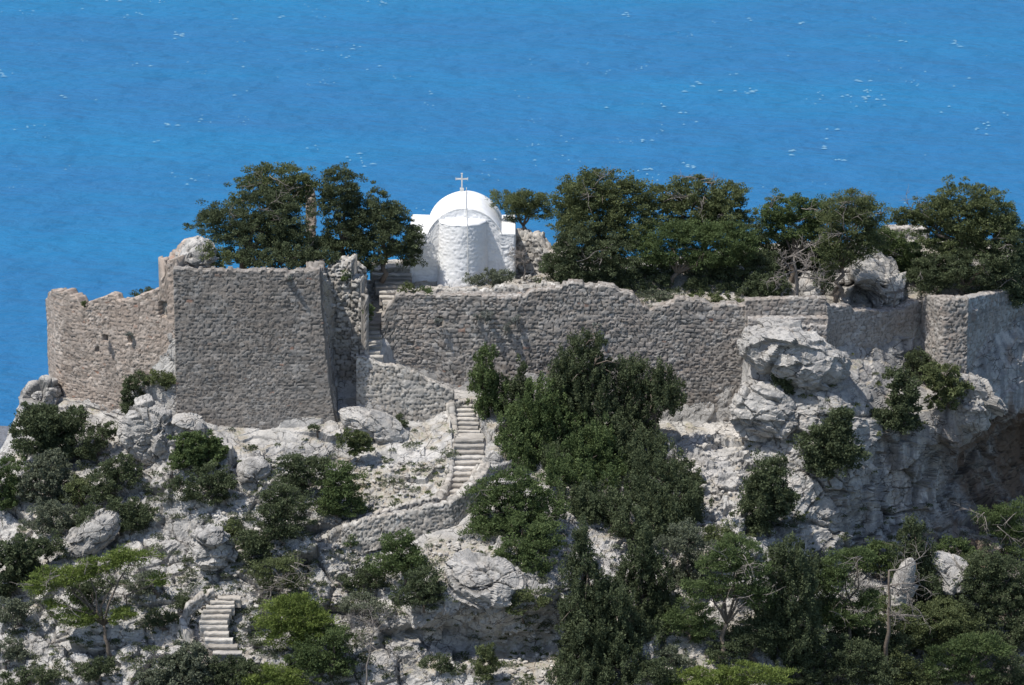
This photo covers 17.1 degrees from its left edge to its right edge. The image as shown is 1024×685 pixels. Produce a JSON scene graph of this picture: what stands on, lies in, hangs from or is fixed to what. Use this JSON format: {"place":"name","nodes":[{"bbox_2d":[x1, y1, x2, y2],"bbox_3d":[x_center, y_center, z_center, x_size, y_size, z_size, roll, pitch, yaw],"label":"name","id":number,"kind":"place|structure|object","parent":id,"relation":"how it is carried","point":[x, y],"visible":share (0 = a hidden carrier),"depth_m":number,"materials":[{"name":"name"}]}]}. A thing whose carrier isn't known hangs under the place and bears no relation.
{"place":"outdoors","nodes":[
{"label":"outdoors","id":0,"kind":"place"},
{"bbox_2d":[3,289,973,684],"bbox_3d":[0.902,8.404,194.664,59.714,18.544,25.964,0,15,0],"label":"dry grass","id":1,"kind":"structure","parent":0,"point":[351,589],"depth_m":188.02,"materials":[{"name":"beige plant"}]},
{"bbox_2d":[0,0,1023,425],"bbox_3d":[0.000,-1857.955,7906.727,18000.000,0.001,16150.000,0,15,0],"label":"sea","id":2,"kind":"structure","parent":0,"point":[98,198],"depth_m":1311.04,"materials":[{"name":"liquid"}]},
{"bbox_2d":[0,239,1023,684],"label":"rocky terrain","id":3,"kind":"structure","parent":0,"point":[944,465],"depth_m":195.12,"materials":[{"name":"stone"}]},
{"bbox_2d":[0,453,31,510],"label":"shrub","id":4,"kind":"object","parent":3,"relation":"on","point":[7,491],"visible":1,"depth_m":194.73,"materials":[{"name":"green plant"}]},
{"bbox_2d":[0,532,50,596],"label":"shrub","id":5,"kind":"object","parent":3,"relation":"on","point":[23,558],"visible":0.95,"depth_m":189.76,"materials":[{"name":"green plant"}]},
{"bbox_2d":[18,375,61,413],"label":"boulder","id":6,"kind":"object","parent":3,"relation":"on","point":[45,388],"visible":0.61,"depth_m":200.70,"materials":[{"name":"stone"}]},
{"bbox_2d":[7,400,91,465],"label":"shrub","id":7,"kind":"object","parent":3,"relation":"on","point":[42,424],"visible":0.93,"depth_m":196.39,"materials":[{"name":"green plant"}]},
{"bbox_2d":[14,447,86,505],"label":"shrub","id":8,"kind":"object","parent":3,"relation":"on","point":[55,475],"visible":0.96,"depth_m":194.43,"materials":[{"name":"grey plant"}]},
{"bbox_2d":[18,496,83,534],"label":"shrub","id":9,"kind":"object","parent":3,"relation":"on","point":[49,508],"visible":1,"depth_m":192.82,"materials":[{"name":"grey plant"}]},
{"bbox_2d":[60,508,121,558],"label":"boulder","id":10,"kind":"object","parent":3,"relation":"on","point":[98,531],"visible":0.94,"depth_m":190.90,"materials":[{"name":"stone"}]},
{"bbox_2d":[71,420,118,463],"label":"shrub","id":11,"kind":"object","parent":3,"relation":"on","point":[86,445],"visible":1,"depth_m":196.43,"materials":[{"name":"green plant"}]},
{"bbox_2d":[12,543,189,661],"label":"pine tree","id":12,"kind":"object","parent":3,"relation":"on","point":[80,574],"visible":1,"depth_m":185.37,"materials":[{"name":"green plant"}]},
{"bbox_2d":[81,452,145,504],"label":"shrub","id":13,"kind":"object","parent":3,"relation":"on","point":[124,471],"visible":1,"depth_m":193.04,"materials":[{"name":"green plant"}]},
{"bbox_2d":[45,255,184,413],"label":"ruined wall","id":14,"kind":"structure","parent":3,"relation":"on","point":[94,354],"depth_m":199.32,"materials":[{"name":"beige stone"}]},
{"bbox_2d":[105,495,159,536],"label":"shrub","id":15,"kind":"object","parent":3,"relation":"on","point":[132,511],"visible":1,"depth_m":191.40,"materials":[{"name":"green plant"}]},
{"bbox_2d":[117,394,175,465],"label":"boulder","id":16,"kind":"object","parent":3,"relation":"on","point":[144,431],"visible":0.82,"depth_m":194.82,"materials":[{"name":"stone"}]},
{"bbox_2d":[135,639,229,684],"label":"shrub","id":17,"kind":"object","parent":3,"relation":"on","point":[187,665],"visible":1,"depth_m":184.29,"materials":[{"name":"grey plant"}]},
{"bbox_2d":[166,428,229,476],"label":"shrub","id":18,"kind":"object","parent":3,"relation":"on","point":[193,448],"visible":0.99,"depth_m":192.77,"materials":[{"name":"green plant"}]},
{"bbox_2d":[161,460,238,506],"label":"shrub","id":19,"kind":"object","parent":3,"relation":"on","point":[221,482],"visible":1,"depth_m":191.38,"materials":[{"name":"green plant"}]},
{"bbox_2d":[190,524,238,570],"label":"boulder","id":20,"kind":"object","parent":3,"relation":"on","point":[212,548],"visible":1,"depth_m":188.35,"materials":[{"name":"stone"}]},
{"bbox_2d":[199,595,242,662],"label":"stone stairs","id":21,"kind":"structure","parent":3,"relation":"on","point":[216,618],"depth_m":186.52,"materials":[{"name":"grey stone"}]},
{"bbox_2d":[203,654,266,684],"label":"shrub","id":22,"kind":"object","parent":3,"relation":"on","point":[234,667],"visible":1,"depth_m":184.19,"materials":[{"name":"green plant"}]},
{"bbox_2d":[173,259,338,429],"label":"castle tower","id":23,"kind":"structure","parent":3,"relation":"on","point":[251,348],"depth_m":195.90,"materials":[{"name":"grey stone"}]},
{"bbox_2d":[182,177,340,268],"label":"juniper tree","id":24,"kind":"object","parent":3,"relation":"on","point":[279,217],"visible":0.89,"depth_m":200.06,"materials":[{"name":"green plant"}]},
{"bbox_2d":[223,161,321,208],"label":"juniper tree","id":25,"kind":"object","parent":3,"relation":"on","point":[297,191],"visible":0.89,"depth_m":201.69,"materials":[{"name":"green plant"}]},
{"bbox_2d":[234,480,317,554],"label":"juniper tree","id":26,"kind":"object","parent":3,"relation":"on","point":[281,506],"visible":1,"depth_m":188.64,"materials":[{"name":"green plant"}]},
{"bbox_2d":[233,661,321,684],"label":"pine tree","id":27,"kind":"object","parent":3,"relation":"on","point":[271,672],"visible":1,"depth_m":184.11,"materials":[{"name":"green plant"}]},
{"bbox_2d":[216,239,341,269],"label":"shrub","id":28,"kind":"object","parent":3,"relation":"on","point":[265,259],"visible":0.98,"depth_m":198.86,"materials":[{"name":"green plant"}]},
{"bbox_2d":[246,553,312,597],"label":"pine tree","id":29,"kind":"object","parent":3,"relation":"on","point":[277,563],"visible":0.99,"depth_m":187.34,"materials":[{"name":"green plant"}]},
{"bbox_2d":[250,591,340,651],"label":"pine tree","id":30,"kind":"object","parent":3,"relation":"on","point":[295,626],"visible":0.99,"depth_m":184.98,"materials":[{"name":"green plant"}]},
{"bbox_2d":[273,451,332,495],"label":"shrub","id":31,"kind":"object","parent":3,"relation":"on","point":[299,464],"visible":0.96,"depth_m":191.00,"materials":[{"name":"green plant"}]},
{"bbox_2d":[282,622,359,678],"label":"juniper tree","id":32,"kind":"object","parent":3,"relation":"on","point":[309,651],"visible":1,"depth_m":184.51,"materials":[{"name":"green plant"}]},
{"bbox_2d":[311,459,371,522],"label":"juniper tree","id":33,"kind":"object","parent":3,"relation":"on","point":[348,490],"visible":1,"depth_m":190.57,"materials":[{"name":"green plant"}]},
{"bbox_2d":[326,254,357,380],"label":"rubble wall","id":34,"kind":"structure","parent":3,"relation":"on","point":[342,292],"depth_m":199.23,"materials":[{"name":"stone"}]},
{"bbox_2d":[302,161,387,265],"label":"juniper tree","id":35,"kind":"object","parent":3,"relation":"on","point":[348,204],"visible":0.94,"depth_m":201.59,"materials":[{"name":"green plant"}]},
{"bbox_2d":[351,273,364,384],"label":"rubble wall","id":36,"kind":"structure","parent":3,"relation":"on","point":[358,285],"depth_m":199.13,"materials":[{"name":"stone"}]},
{"bbox_2d":[338,406,409,443],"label":"boulder","id":37,"kind":"object","parent":3,"relation":"on","point":[379,426],"visible":0.94,"depth_m":195.93,"materials":[{"name":"stone"}]},
{"bbox_2d":[346,185,427,283],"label":"juniper tree","id":38,"kind":"object","parent":3,"relation":"on","point":[390,225],"visible":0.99,"depth_m":201.62,"materials":[{"name":"green plant"}]},
{"bbox_2d":[361,527,431,584],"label":"juniper tree","id":39,"kind":"object","parent":3,"relation":"on","point":[396,561],"visible":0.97,"depth_m":186.97,"materials":[{"name":"green plant"}]},
{"bbox_2d":[356,353,453,421],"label":"retaining wall","id":40,"kind":"structure","parent":3,"relation":"on","point":[410,394],"depth_m":197.98,"materials":[{"name":"stone"}]},
{"bbox_2d":[341,462,492,553],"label":"retaining wall","id":41,"kind":"structure","parent":3,"relation":"on","point":[450,511],"depth_m":189.76,"materials":[{"name":"stone"}]},
{"bbox_2d":[386,563,452,612],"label":"juniper tree","id":42,"kind":"object","parent":3,"relation":"on","point":[419,586],"visible":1,"depth_m":184.92,"materials":[{"name":"green plant"}]},
{"bbox_2d":[409,173,515,286],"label":"chapel","id":43,"kind":"structure","parent":3,"relation":"on","point":[472,233],"depth_m":203.39,"materials":[{"name":"white paint"}]},
{"bbox_2d":[446,438,483,498],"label":"stone stairs","id":44,"kind":"structure","parent":3,"relation":"on","point":[471,451],"depth_m":194.36,"materials":[{"name":"beige stone"}]},
{"bbox_2d":[445,548,531,611],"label":"boulder","id":45,"kind":"object","parent":3,"relation":"on","point":[483,581],"visible":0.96,"depth_m":185.16,"materials":[{"name":"stone"}]},
{"bbox_2d":[466,341,510,421],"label":"cypress tree","id":46,"kind":"object","parent":3,"relation":"on","point":[486,384],"visible":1,"depth_m":197.04,"materials":[{"name":"green plant"}]},
{"bbox_2d":[0,427,1023,684],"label":"scrub","id":47,"kind":"object","parent":3,"relation":"on","point":[320,583],"visible":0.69,"depth_m":188.61,"materials":[{"name":"green plant"}]},
{"bbox_2d":[7,272,1020,684],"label":"rubble","id":48,"kind":"object","parent":3,"relation":"on","point":[441,574],"visible":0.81,"depth_m":189.75,"materials":[{"name":"stone"}]},
{"bbox_2d":[457,462,571,576],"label":"juniper tree","id":49,"kind":"object","parent":3,"relation":"on","point":[510,520],"visible":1,"depth_m":188.48,"materials":[{"name":"green plant"}]},
{"bbox_2d":[486,187,556,228],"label":"pine tree","id":50,"kind":"object","parent":3,"relation":"on","point":[519,203],"visible":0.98,"depth_m":205.80,"materials":[{"name":"green plant"}]},
{"bbox_2d":[493,370,583,471],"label":"cypress tree","id":51,"kind":"object","parent":3,"relation":"on","point":[529,418],"visible":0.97,"depth_m":194.85,"materials":[{"name":"green plant"}]},
{"bbox_2d":[516,226,574,275],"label":"ruin wall","id":52,"kind":"structure","parent":3,"relation":"on","point":[542,245],"depth_m":205.23,"materials":[{"name":"stone"}]},
{"bbox_2d":[381,279,744,421],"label":"castle wall","id":53,"kind":"structure","parent":3,"relation":"on","point":[695,338],"depth_m":199.78,"materials":[{"name":"stone"}]},
{"bbox_2d":[536,327,620,431],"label":"cypress tree","id":54,"kind":"object","parent":3,"relation":"on","point":[586,384],"visible":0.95,"depth_m":195.60,"materials":[{"name":"green plant"}]},
{"bbox_2d":[539,410,632,501],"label":"juniper tree","id":55,"kind":"object","parent":3,"relation":"on","point":[582,459],"visible":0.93,"depth_m":193.65,"materials":[{"name":"green plant"}]},
{"bbox_2d":[532,220,652,282],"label":"juniper tree","id":56,"kind":"object","parent":3,"relation":"on","point":[605,261],"visible":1,"depth_m":201.32,"materials":[{"name":"green plant"}]},
{"bbox_2d":[539,391,646,470],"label":"cypress tree","id":57,"kind":"object","parent":3,"relation":"on","point":[622,430],"visible":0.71,"depth_m":195.13,"materials":[{"name":"green plant"}]},
{"bbox_2d":[545,514,659,684],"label":"cypress tree","id":58,"kind":"object","parent":3,"relation":"on","point":[595,641],"visible":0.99,"depth_m":183.71,"materials":[{"name":"green plant"}]},
{"bbox_2d":[556,474,651,538],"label":"cypress tree","id":59,"kind":"object","parent":3,"relation":"on","point":[596,503],"visible":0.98,"depth_m":190.54,"materials":[{"name":"green plant"}]},
{"bbox_2d":[543,165,669,253],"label":"juniper tree","id":60,"kind":"object","parent":3,"relation":"on","point":[604,201],"visible":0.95,"depth_m":202.06,"materials":[{"name":"green plant"}]},
{"bbox_2d":[600,351,687,450],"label":"cypress tree","id":61,"kind":"object","parent":3,"relation":"on","point":[656,388],"visible":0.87,"depth_m":196.56,"materials":[{"name":"green plant"}]},
{"bbox_2d":[610,517,682,645],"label":"cypress tree","id":62,"kind":"object","parent":3,"relation":"on","point":[647,561],"visible":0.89,"depth_m":186.30,"materials":[{"name":"green plant"}]},
{"bbox_2d":[634,656,687,684],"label":"juniper tree","id":63,"kind":"object","parent":3,"relation":"on","point":[661,674],"visible":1,"depth_m":183.48,"materials":[{"name":"green plant"}]},
{"bbox_2d":[612,419,713,519],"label":"juniper tree","id":64,"kind":"object","parent":3,"relation":"on","point":[653,459],"visible":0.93,"depth_m":192.56,"materials":[{"name":"green plant"}]},
{"bbox_2d":[633,492,707,543],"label":"cypress tree","id":65,"kind":"object","parent":3,"relation":"on","point":[658,522],"visible":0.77,"depth_m":190.92,"materials":[{"name":"green plant"}]},
{"bbox_2d":[652,517,722,597],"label":"juniper tree","id":66,"kind":"object","parent":3,"relation":"on","point":[693,541],"visible":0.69,"depth_m":188.28,"materials":[{"name":"plant"}]},
{"bbox_2d":[617,216,764,287],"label":"pine tree","id":67,"kind":"object","parent":3,"relation":"on","point":[731,246],"visible":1,"depth_m":201.54,"materials":[{"name":"green plant"}]},
{"bbox_2d":[654,594,732,644],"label":"pine tree","id":68,"kind":"object","parent":3,"relation":"on","point":[697,628],"visible":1,"depth_m":186.05,"materials":[{"name":"green plant"}]},
{"bbox_2d":[636,169,758,266],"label":"juniper tree","id":69,"kind":"object","parent":3,"relation":"on","point":[720,203],"visible":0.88,"depth_m":202.89,"materials":[{"name":"green plant"}]},
{"bbox_2d":[650,274,754,296],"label":"shrub","id":70,"kind":"object","parent":3,"relation":"on","point":[721,286],"visible":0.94,"depth_m":202.07,"materials":[{"name":"green plant"}]},
{"bbox_2d":[639,237,788,290],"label":"juniper tree","id":71,"kind":"object","parent":3,"relation":"on","point":[721,272],"visible":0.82,"depth_m":202.90,"materials":[{"name":"green plant"}]},
{"bbox_2d":[678,531,781,663],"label":"pine tree","id":72,"kind":"object","parent":3,"relation":"on","point":[735,558],"visible":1,"depth_m":184.55,"materials":[{"name":"green plant"}]},
{"bbox_2d":[664,659,801,684],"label":"bush","id":73,"kind":"object","parent":3,"relation":"on","point":[721,673],"visible":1,"depth_m":184.16,"materials":[{"name":"green plant"}]},
{"bbox_2d":[704,613,792,666],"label":"bush","id":74,"kind":"object","parent":3,"relation":"on","point":[741,633],"visible":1,"depth_m":185.73,"materials":[{"name":"green plant"}]},
{"bbox_2d":[734,271,792,297],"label":"shrub","id":75,"kind":"object","parent":3,"relation":"on","point":[760,289],"visible":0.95,"depth_m":201.50,"materials":[{"name":"green plant"}]},
{"bbox_2d":[729,448,800,537],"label":"shrub","id":76,"kind":"object","parent":3,"relation":"on","point":[767,499],"visible":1,"depth_m":191.97,"materials":[{"name":"green plant"}]},
{"bbox_2d":[729,380,800,442],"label":"boulder","id":77,"kind":"object","parent":3,"relation":"on","point":[762,411],"visible":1,"depth_m":196.25,"materials":[{"name":"stone"}]},
{"bbox_2d":[734,219,829,275],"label":"juniper tree","id":78,"kind":"object","parent":3,"relation":"on","point":[781,245],"visible":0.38,"depth_m":206.25,"materials":[{"name":"green plant"}]},
{"bbox_2d":[744,295,826,326],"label":"castle wall","id":79,"kind":"structure","parent":3,"relation":"on","point":[805,305],"depth_m":199.28,"materials":[{"name":"stone"}]},
{"bbox_2d":[742,530,832,678],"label":"cypress tree","id":80,"kind":"object","parent":3,"relation":"on","point":[797,573],"visible":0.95,"depth_m":185.61,"materials":[{"name":"green plant"}]},
{"bbox_2d":[748,187,838,282],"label":"juniper tree","id":81,"kind":"object","parent":3,"relation":"on","point":[780,216],"visible":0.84,"depth_m":204.28,"materials":[{"name":"green plant"}]},
{"bbox_2d":[737,317,852,390],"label":"boulder","id":82,"kind":"object","parent":3,"relation":"on","point":[789,349],"visible":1,"depth_m":196.06,"materials":[{"name":"stone"}]},
{"bbox_2d":[791,405,872,486],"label":"shrub","id":83,"kind":"object","parent":3,"relation":"on","point":[833,434],"visible":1,"depth_m":194.81,"materials":[{"name":"green plant"}]},
{"bbox_2d":[781,632,901,684],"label":"juniper tree","id":84,"kind":"object","parent":3,"relation":"on","point":[848,667],"visible":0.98,"depth_m":187.08,"materials":[{"name":"green plant"}]},
{"bbox_2d":[810,187,892,302],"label":"pine tree","id":85,"kind":"object","parent":3,"relation":"on","point":[857,215],"visible":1,"depth_m":200.20,"materials":[{"name":"green plant"}]},
{"bbox_2d":[810,546,894,653],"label":"pine tree","id":86,"kind":"object","parent":3,"relation":"on","point":[837,572],"visible":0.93,"depth_m":188.34,"materials":[{"name":"green plant"}]},
{"bbox_2d":[816,246,916,307],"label":"boulder","id":87,"kind":"object","parent":3,"relation":"on","point":[870,279],"visible":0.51,"depth_m":203.80,"materials":[{"name":"stone"}]},
{"bbox_2d":[823,617,914,659],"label":"juniper tree","id":88,"kind":"object","parent":3,"relation":"on","point":[860,631],"visible":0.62,"depth_m":190.30,"materials":[{"name":"green plant"}]},
{"bbox_2d":[825,298,921,348],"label":"castle wall","id":89,"kind":"structure","parent":3,"relation":"on","point":[864,328],"depth_m":201.87,"materials":[{"name":"grey stone"}]},
{"bbox_2d":[854,542,936,665],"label":"dead tree","id":90,"kind":"object","parent":3,"relation":"on","point":[889,625],"visible":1,"depth_m":187.60,"materials":[{"name":"grey wood"}]},
{"bbox_2d":[869,366,925,434],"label":"shrub","id":91,"kind":"object","parent":3,"relation":"on","point":[904,408],"visible":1,"depth_m":198.41,"materials":[{"name":"green plant"}]},
{"bbox_2d":[854,227,942,281],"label":"juniper tree","id":92,"kind":"object","parent":3,"relation":"on","point":[900,252],"visible":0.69,"depth_m":205.74,"materials":[{"name":"green plant"}]},
{"bbox_2d":[876,644,954,684],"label":"juniper tree","id":93,"kind":"object","parent":3,"relation":"on","point":[905,665],"visible":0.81,"depth_m":189.49,"materials":[{"name":"green plant"}]},
{"bbox_2d":[884,512,949,617],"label":"cypress tree","id":94,"kind":"object","parent":3,"relation":"on","point":[915,537],"visible":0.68,"depth_m":193.16,"materials":[{"name":"green plant"}]},
{"bbox_2d":[871,595,986,659],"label":"juniper tree","id":95,"kind":"object","parent":3,"relation":"on","point":[918,629],"visible":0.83,"depth_m":191.42,"materials":[{"name":"green plant"}]},
{"bbox_2d":[910,359,974,411],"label":"shrub","id":96,"kind":"object","parent":3,"relation":"on","point":[936,378],"visible":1,"depth_m":199.15,"materials":[{"name":"green plant"}]},
{"bbox_2d":[920,294,968,390],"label":"corner turret","id":97,"kind":"object","parent":3,"relation":"on","point":[944,326],"visible":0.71,"depth_m":200.90,"materials":[{"name":"stone"}]},
{"bbox_2d":[880,174,1023,288],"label":"juniper tree","id":98,"kind":"object","parent":3,"relation":"on","point":[984,223],"visible":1,"depth_m":203.66,"materials":[{"name":"green plant"}]},
{"bbox_2d":[930,551,990,618],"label":"boulder","id":99,"kind":"object","parent":3,"relation":"on","point":[950,567],"visible":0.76,"depth_m":193.37,"materials":[{"name":"stone"}]},
{"bbox_2d":[902,229,1023,295],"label":"juniper tree","id":100,"kind":"object","parent":3,"relation":"on","point":[960,269],"visible":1,"depth_m":203.46,"materials":[{"name":"green plant"}]},
{"bbox_2d":[916,630,1017,684],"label":"pine tree","id":101,"kind":"object","parent":3,"relation":"on","point":[960,667],"visible":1,"depth_m":189.36,"materials":[{"name":"green plant"}]},
{"bbox_2d":[945,372,1007,434],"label":"boulder","id":102,"kind":"object","parent":3,"relation":"on","point":[979,404],"visible":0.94,"depth_m":200.08,"materials":[{"name":"stone"}]},
{"bbox_2d":[941,542,1023,638],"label":"juniper tree","id":103,"kind":"object","parent":3,"relation":"on","point":[1005,585],"visible":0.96,"depth_m":192.44,"materials":[{"name":"green plant"}]},
{"bbox_2d":[956,288,1012,373],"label":"castle wall","id":104,"kind":"structure","parent":3,"relation":"on","point":[990,311],"depth_m":202.48,"materials":[{"name":"grey stone"}]},
{"bbox_2d":[950,495,1023,558],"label":"pine tree","id":105,"kind":"object","parent":3,"relation":"on","point":[1014,530],"visible":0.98,"depth_m":201.41,"materials":[{"name":"green plant"}]},
{"bbox_2d":[966,608,1023,660],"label":"juniper tree","id":106,"kind":"object","parent":3,"relation":"on","point":[1015,634],"visible":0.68,"depth_m":192.25,"materials":[{"name":"green plant"}]},
{"bbox_2d":[979,648,1023,684],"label":"juniper tree","id":107,"kind":"object","parent":3,"relation":"on","point":[1014,677],"visible":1,"depth_m":190.14,"materials":[{"name":"green plant"}]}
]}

